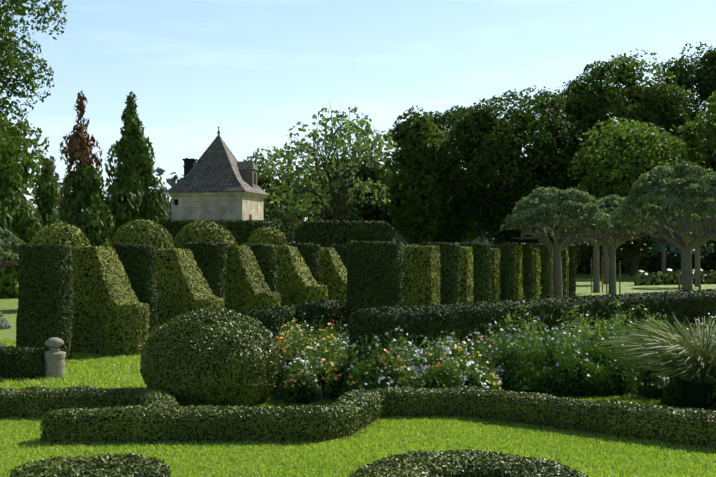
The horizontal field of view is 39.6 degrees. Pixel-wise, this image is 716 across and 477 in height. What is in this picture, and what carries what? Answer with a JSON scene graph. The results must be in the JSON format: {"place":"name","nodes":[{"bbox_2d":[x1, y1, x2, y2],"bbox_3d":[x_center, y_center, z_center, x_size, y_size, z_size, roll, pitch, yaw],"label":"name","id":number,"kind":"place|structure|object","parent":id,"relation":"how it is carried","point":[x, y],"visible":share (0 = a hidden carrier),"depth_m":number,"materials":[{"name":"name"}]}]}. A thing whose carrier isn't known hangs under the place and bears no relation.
{"place":"outdoors","nodes":[
{"label":"outdoors","id":0,"kind":"place"},
{"bbox_2d":[0,248,715,476],"bbox_3d":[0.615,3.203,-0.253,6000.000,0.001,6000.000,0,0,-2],"label":"lawn","id":1,"kind":"structure","parent":0,"point":[8,308],"depth_m":23.24,"materials":[{"name":"green plant"}]},
{"bbox_2d":[0,317,10,328],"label":"bush","id":2,"kind":"object","parent":1,"relation":"on","point":[5,323],"visible":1,"depth_m":37.68,"materials":[{"name":"green plant"}]},
{"bbox_2d":[0,387,20,418],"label":"box hedge","id":3,"kind":"object","parent":1,"relation":"on","point":[8,403],"visible":0.6,"depth_m":18.33,"materials":[{"name":"green plant"}]},
{"bbox_2d":[0,227,25,270],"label":"umbrella tree","id":4,"kind":"object","parent":1,"relation":"on","point":[9,239],"visible":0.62,"depth_m":40.50,"materials":[{"name":"green plant"}]},
{"bbox_2d":[0,140,42,298],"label":"conifer","id":5,"kind":"object","parent":1,"relation":"on","point":[17,218],"visible":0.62,"depth_m":59.64,"materials":[{"name":"green plant"}]},
{"bbox_2d":[0,109,44,209],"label":"tree","id":6,"kind":"object","parent":1,"relation":"on","point":[26,176],"visible":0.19,"depth_m":94.53,"materials":[{"name":"green plant"}]},
{"bbox_2d":[0,345,46,379],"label":"box hedge","id":7,"kind":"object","parent":1,"relation":"on","point":[26,362],"depth_m":23.63,"materials":[{"name":"green plant"}]},
{"bbox_2d":[0,0,67,178],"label":"oak tree","id":8,"kind":"object","parent":1,"relation":"on","point":[10,56],"visible":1,"depth_m":24.75,"materials":[{"name":"green plant"}]},
{"bbox_2d":[16,243,74,361],"bbox_3d":[-8.646,1.754,27.471,1.563,3.289,1.509,0,0,-2],"label":"hedge","id":9,"kind":"object","parent":1,"relation":"on","point":[45,297],"visible":0.92,"depth_m":26.89,"materials":[{"name":"green plant"}]},
{"bbox_2d":[33,157,62,231],"bbox_3d":[-19.777,-0.214,62.886,3.964,9.936,2.814,0,0,-19],"label":"conifer","id":10,"kind":"object","parent":1,"relation":"on","point":[47,194],"visible":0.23,"depth_m":62.85,"materials":[{"name":"green plant"}]},
{"bbox_2d":[44,337,65,377],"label":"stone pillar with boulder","id":11,"kind":"structure","parent":1,"relation":"on","point":[55,356],"depth_m":23.85,"materials":[{"name":"grey stone"}]},
{"bbox_2d":[30,222,90,246],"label":"topiary bush","id":12,"kind":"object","parent":1,"relation":"on","point":[65,233],"depth_m":48.43,"materials":[{"name":"green plant"}]},
{"bbox_2d":[56,91,105,224],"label":"tree","id":13,"kind":"object","parent":1,"relation":"on","point":[79,146],"visible":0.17,"depth_m":73.42,"materials":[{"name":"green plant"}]},
{"bbox_2d":[63,164,115,246],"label":"thuja conifer","id":14,"kind":"object","parent":1,"relation":"on","point":[92,218],"visible":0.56,"depth_m":69.26,"materials":[{"name":"green plant"}]},
{"bbox_2d":[9,452,171,476],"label":"box hedge","id":15,"kind":"object","parent":1,"relation":"on","point":[131,464],"visible":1,"depth_m":11.90,"materials":[{"name":"green plant"}]},
{"bbox_2d":[15,385,180,418],"bbox_3d":[-4.340,3.037,18.096,4.276,0.571,1.913,0,0,34],"label":"box hedge","id":16,"kind":"object","parent":1,"relation":"on","point":[36,401],"visible":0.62,"depth_m":18.33,"materials":[{"name":"green plant"}]},
{"bbox_2d":[71,246,149,355],"bbox_3d":[-7.277,1.804,29.275,2.365,3.193,1.384,0,0,23],"label":"topiary hedge","id":17,"kind":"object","parent":1,"relation":"on","point":[111,314],"depth_m":28.94,"materials":[{"name":"green plant"}]},
{"bbox_2d":[101,91,169,244],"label":"conifer tree","id":18,"kind":"object","parent":1,"relation":"on","point":[134,180],"visible":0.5,"depth_m":73.39,"materials":[{"name":"green plant"}]},
{"bbox_2d":[112,243,158,335],"bbox_3d":[-7.096,1.786,31.608,1.490,3.297,1.473,0,0,-2],"label":"hedge","id":19,"kind":"object","parent":1,"relation":"on","point":[138,262],"visible":0.56,"depth_m":31.09,"materials":[{"name":"green plant"}]},
{"bbox_2d":[110,219,174,248],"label":"topiary bush","id":20,"kind":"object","parent":1,"relation":"on","point":[141,231],"depth_m":51.40,"materials":[{"name":"green plant"}]},
{"bbox_2d":[156,248,224,328],"bbox_3d":[-5.688,1.874,33.451,2.458,3.132,1.442,0,0,22],"label":"topiary hedge","id":21,"kind":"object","parent":1,"relation":"on","point":[182,285],"depth_m":33.16,"materials":[{"name":"green plant"}]},
{"bbox_2d":[184,241,226,307],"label":"hedge","id":22,"kind":"object","parent":1,"relation":"on","point":[210,257],"visible":0.38,"depth_m":35.17,"materials":[{"name":"green plant"}]},
{"bbox_2d":[125,219,285,244],"bbox_3d":[-10.164,1.208,65.537,10.660,4.924,5.594,0,0,-2],"label":"hedge","id":23,"kind":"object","parent":1,"relation":"on","point":[241,231],"depth_m":63.48,"materials":[{"name":"green plant"}]},
{"bbox_2d":[174,220,237,248],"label":"topiary bush","id":24,"kind":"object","parent":1,"relation":"on","point":[203,230],"depth_m":54.34,"materials":[{"name":"green plant"}]},
{"bbox_2d":[140,305,279,407],"bbox_3d":[-2.949,2.344,19.873,2.766,2.015,2.761,0,0,-2],"label":"round bush","id":25,"kind":"object","parent":1,"relation":"on","point":[217,356],"visible":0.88,"depth_m":18.98,"materials":[{"name":"green plant"}]},
{"bbox_2d":[165,127,268,220],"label":"stone pavilion","id":26,"kind":"structure","parent":1,"relation":"on","point":[218,181],"depth_m":67.14,"materials":[{"name":"stone"}]},
{"bbox_2d":[225,245,280,315],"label":"topiary hedge","id":27,"kind":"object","parent":1,"relation":"on","point":[247,289],"depth_m":37.19,"materials":[{"name":"green plant"}]},
{"bbox_2d":[241,243,278,291],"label":"hedge","id":28,"kind":"object","parent":1,"relation":"on","point":[265,254],"visible":0.4,"depth_m":39.41,"materials":[{"name":"green plant"}]},
{"bbox_2d":[246,226,287,244],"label":"topiary bush","id":29,"kind":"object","parent":1,"relation":"on","point":[268,235],"depth_m":56.86,"materials":[{"name":"green plant"}]},
{"bbox_2d":[271,324,280,342],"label":"flowering plant","id":30,"kind":"object","parent":1,"relation":"on","point":[275,329],"visible":0.1,"depth_m":25.51,"materials":[{"name":"green plant"}]},
{"bbox_2d":[256,163,312,241],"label":"tree","id":31,"kind":"object","parent":1,"relation":"on","point":[263,180],"visible":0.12,"depth_m":135.76,"materials":[{"name":"green plant"}]},
{"bbox_2d":[243,143,332,242],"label":"ash tree","id":32,"kind":"object","parent":1,"relation":"on","point":[293,222],"visible":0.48,"depth_m":110.22,"materials":[{"name":"green plant"}]},
{"bbox_2d":[246,298,347,338],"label":"hedge","id":33,"kind":"object","parent":1,"relation":"on","point":[333,311],"visible":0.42,"depth_m":28.11,"materials":[{"name":"green plant"}]},
{"bbox_2d":[276,245,328,305],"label":"topiary hedge","id":34,"kind":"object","parent":1,"relation":"on","point":[297,283],"depth_m":41.30,"materials":[{"name":"green plant"}]},
{"bbox_2d":[286,242,320,284],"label":"hedge","id":35,"kind":"object","parent":1,"relation":"on","point":[310,252],"visible":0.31,"depth_m":43.52,"materials":[{"name":"green plant"}]},
{"bbox_2d":[319,247,346,299],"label":"topiary hedge","id":36,"kind":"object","parent":1,"relation":"on","point":[333,273],"depth_m":45.48,"materials":[{"name":"green plant"}]},
{"bbox_2d":[274,101,397,220],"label":"ash tree","id":37,"kind":"object","parent":1,"relation":"on","point":[359,148],"visible":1,"depth_m":102.23,"materials":[{"name":"green plant"}]},
{"bbox_2d":[325,244,346,268],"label":"hedge","id":38,"kind":"object","parent":1,"relation":"on","point":[340,250],"visible":0.15,"depth_m":47.53,"materials":[{"name":"green plant"}]},
{"bbox_2d":[294,219,395,246],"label":"hedge block","id":39,"kind":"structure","parent":1,"relation":"on","point":[323,233],"depth_m":55.48,"materials":[{"name":"green plant"}]},
{"bbox_2d":[291,152,402,234],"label":"tree","id":40,"kind":"object","parent":1,"relation":"on","point":[380,214],"visible":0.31,"depth_m":129.81,"materials":[{"name":"green plant"}]},
{"bbox_2d":[0,338,715,476],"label":"lawn grass tufts","id":41,"kind":"object","parent":1,"relation":"on","point":[428,431],"visible":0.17,"depth_m":15.65,"materials":[{"name":"green plant"}]},
{"bbox_2d":[346,240,404,338],"bbox_3d":[0.507,1.724,29.262,1.800,3.379,1.732,0,0,-2],"label":"hedge","id":42,"kind":"object","parent":1,"relation":"on","point":[375,271],"visible":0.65,"depth_m":28.60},
{"bbox_2d":[38,385,715,449],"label":"box hedge","id":43,"kind":"object","parent":1,"relation":"on","point":[352,412],"visible":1,"depth_m":16.23,"materials":[{"name":"green plant"}]},
{"bbox_2d":[50,147,713,256],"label":"forest treeline","id":44,"kind":"object","parent":1,"relation":"on","point":[670,246],"visible":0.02,"depth_m":257.66,"materials":[{"name":"green plant"}]},
{"bbox_2d":[382,105,444,244],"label":"poplar tree","id":45,"kind":"object","parent":1,"relation":"on","point":[414,201],"visible":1,"depth_m":110.26,"materials":[{"name":"green plant"}]},
{"bbox_2d":[403,245,440,305],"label":"hedge","id":46,"kind":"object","parent":1,"relation":"on","point":[421,278],"depth_m":30.91,"materials":[{"name":"green plant"}]},
{"bbox_2d":[375,126,488,242],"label":"tree","id":47,"kind":"object","parent":1,"relation":"on","point":[451,220],"visible":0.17,"depth_m":116.47,"materials":[{"name":"green plant"}]},
{"bbox_2d":[420,241,461,303],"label":"hedge","id":48,"kind":"object","parent":1,"relation":"on","point":[450,268],"visible":0.48,"depth_m":32.90,"materials":[{"name":"green plant"}]},
{"bbox_2d":[393,105,515,241],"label":"tree","id":49,"kind":"object","parent":1,"relation":"on","point":[445,119],"depth_m":136.72,"materials":[{"name":"green plant"}]},
{"bbox_2d":[262,393,659,406],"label":"flower border soil","id":50,"kind":"structure","parent":1,"relation":"on","point":[578,399],"depth_m":20.37,"materials":[{"name":"brown soil"}]},
{"bbox_2d":[274,381,323,400],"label":"plant","id":51,"kind":"object","parent":50,"relation":"on","point":[283,395],"visible":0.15,"depth_m":20.44,"materials":[{"name":"green plant"}]},
{"bbox_2d":[270,296,715,410],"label":"flower border plants","id":52,"kind":"object","parent":50,"relation":"on","point":[674,367],"visible":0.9,"depth_m":20.66,"materials":[{"name":"green plant"}]},
{"bbox_2d":[460,246,473,302],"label":"hedge","id":53,"kind":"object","parent":1,"relation":"on","point":[466,278],"depth_m":35.00,"materials":[{"name":"green plant"}]},
{"bbox_2d":[349,449,588,476],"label":"box hedge","id":54,"kind":"object","parent":1,"relation":"on","point":[462,463],"visible":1,"depth_m":12.00,"materials":[{"name":"green plant"}]},
{"bbox_2d":[456,242,492,301],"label":"hedge","id":55,"kind":"object","parent":1,"relation":"on","point":[482,271],"visible":0.4,"depth_m":36.97,"materials":[{"name":"green plant"}]},
{"bbox_2d":[491,248,500,301],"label":"hedge","id":56,"kind":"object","parent":1,"relation":"on","point":[496,273],"depth_m":39.26,"materials":[{"name":"green plant"}]},
{"bbox_2d":[490,243,514,300],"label":"hedge","id":57,"kind":"object","parent":1,"relation":"on","point":[507,269],"visible":0.25,"depth_m":41.18,"materials":[{"name":"green plant"}]},
{"bbox_2d":[513,245,523,299],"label":"hedge","id":58,"kind":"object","parent":1,"relation":"on","point":[518,281],"depth_m":43.29,"materials":[{"name":"green plant"}]},
{"bbox_2d":[504,241,534,298],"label":"hedge","id":59,"kind":"object","parent":1,"relation":"on","point":[528,262],"visible":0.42,"depth_m":45.34,"materials":[{"name":"green plant"}]},
{"bbox_2d":[436,85,604,243],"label":"tree","id":60,"kind":"object","parent":1,"relation":"on","point":[494,178],"visible":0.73,"depth_m":107.69,"materials":[{"name":"green plant"}]},
{"bbox_2d":[347,289,715,369],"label":"hedge","id":61,"kind":"object","parent":1,"relation":"on","point":[421,322],"visible":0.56,"depth_m":22.67,"materials":[{"name":"green plant"}]},
{"bbox_2d":[533,247,540,298],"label":"hedge","id":62,"kind":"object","parent":1,"relation":"on","point":[537,275],"depth_m":47.61,"materials":[{"name":"green plant"}]},
{"bbox_2d":[532,243,551,298],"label":"hedge","id":63,"kind":"object","parent":1,"relation":"on","point":[545,256],"visible":0.17,"depth_m":49.42,"materials":[{"name":"green plant"}]},
{"bbox_2d":[551,250,553,297],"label":"hedge","id":64,"kind":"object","parent":1,"relation":"on","point":[552,275],"depth_m":51.67,"materials":[{"name":"green plant"}]},
{"bbox_2d":[500,187,612,297],"bbox_3d":[8.661,0.612,43.565,4.834,5.808,4.743,0,0,-2],"label":"umbrella tree","id":65,"kind":"object","parent":1,"relation":"on","point":[545,202],"visible":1,"depth_m":42.79,"materials":[{"name":"green plant"}]},
{"bbox_2d":[561,249,565,297],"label":"hedge","id":66,"kind":"object","parent":1,"relation":"on","point":[563,258],"visible":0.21,"depth_m":53.80,"materials":[{"name":"green plant"}]},
{"bbox_2d":[564,247,568,296],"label":"hedge","id":67,"kind":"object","parent":1,"relation":"on","point":[566,260],"depth_m":55.82,"materials":[{"name":"green plant"}]},
{"bbox_2d":[568,244,576,296],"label":"hedge","id":68,"kind":"object","parent":1,"relation":"on","point":[572,254],"visible":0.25,"depth_m":57.83,"materials":[{"name":"green plant"}]},
{"bbox_2d":[525,76,640,245],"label":"tree","id":69,"kind":"object","parent":1,"relation":"on","point":[608,98],"depth_m":137.92,"materials":[{"name":"green plant"}]},
{"bbox_2d":[573,244,608,273],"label":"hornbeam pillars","id":70,"kind":"structure","parent":1,"relation":"on","point":[581,250],"depth_m":112.11,"materials":[{"name":"green plant"}]},
{"bbox_2d":[563,209,627,292],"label":"umbrella tree","id":71,"kind":"object","parent":1,"relation":"on","point":[596,277],"visible":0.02,"depth_m":66.10,"materials":[{"name":"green plant"}]},
{"bbox_2d":[591,231,634,283],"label":"umbrella tree","id":72,"kind":"object","parent":1,"relation":"on","point":[605,251],"visible":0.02,"depth_m":80.27,"materials":[{"name":"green plant"}]},
{"bbox_2d":[575,195,656,294],"bbox_3d":[14.134,0.566,55.029,4.631,6.034,4.663,0,0,-2],"label":"umbrella tree","id":73,"kind":"object","parent":1,"relation":"on","point":[609,204],"visible":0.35,"depth_m":54.70,"materials":[{"name":"green plant"}]},
{"bbox_2d":[527,48,707,257],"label":"tree","id":74,"kind":"object","parent":1,"relation":"on","point":[589,102],"visible":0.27,"depth_m":113.32,"materials":[{"name":"green plant"}]},
{"bbox_2d":[567,117,692,276],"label":"tree","id":75,"kind":"object","parent":1,"relation":"on","point":[640,145],"visible":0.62,"depth_m":97.24,"materials":[{"name":"green plant"}]},
{"bbox_2d":[577,249,715,273],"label":"hedge","id":76,"kind":"object","parent":1,"relation":"on","point":[653,263],"visible":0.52,"depth_m":109.57,"materials":[{"name":"green plant"}]},
{"bbox_2d":[610,161,715,290],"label":"umbrella tree","id":77,"kind":"object","parent":1,"relation":"on","point":[683,185],"visible":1,"depth_m":35.18,"materials":[{"name":"green plant"}]},
{"bbox_2d":[636,213,689,274],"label":"umbrella tree","id":78,"kind":"object","parent":1,"relation":"on","point":[662,242],"visible":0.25,"depth_m":90.46,"materials":[{"name":"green plant"}]},
{"bbox_2d":[612,42,715,254],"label":"tree","id":79,"kind":"object","parent":1,"relation":"on","point":[702,78],"visible":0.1,"depth_m":123.81,"materials":[{"name":"green plant"}]},
{"bbox_2d":[630,268,715,284],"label":"bushes","id":80,"kind":"object","parent":1,"relation":"on","point":[664,278],"visible":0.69,"depth_m":78.94,"materials":[{"name":"green plant"}]},
{"bbox_2d":[668,205,713,286],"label":"umbrella tree","id":81,"kind":"object","parent":1,"relation":"on","point":[674,223],"visible":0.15,"depth_m":75.39,"materials":[{"name":"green plant"}]},
{"bbox_2d":[677,90,715,173],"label":"tree","id":82,"kind":"object","parent":1,"relation":"on","point":[702,154],"visible":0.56,"depth_m":102.42,"materials":[{"name":"green plant"}]},
{"bbox_2d":[683,197,715,240],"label":"umbrella tree","id":83,"kind":"object","parent":1,"relation":"on","point":[693,223],"visible":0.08,"depth_m":49.20,"materials":[{"name":"green plant"}]},
{"bbox_2d":[0,0,715,244],"label":"sky","id":84,"kind":"structure","parent":0,"point":[252,70],"materials":[{"name":"blue"}]}
]}

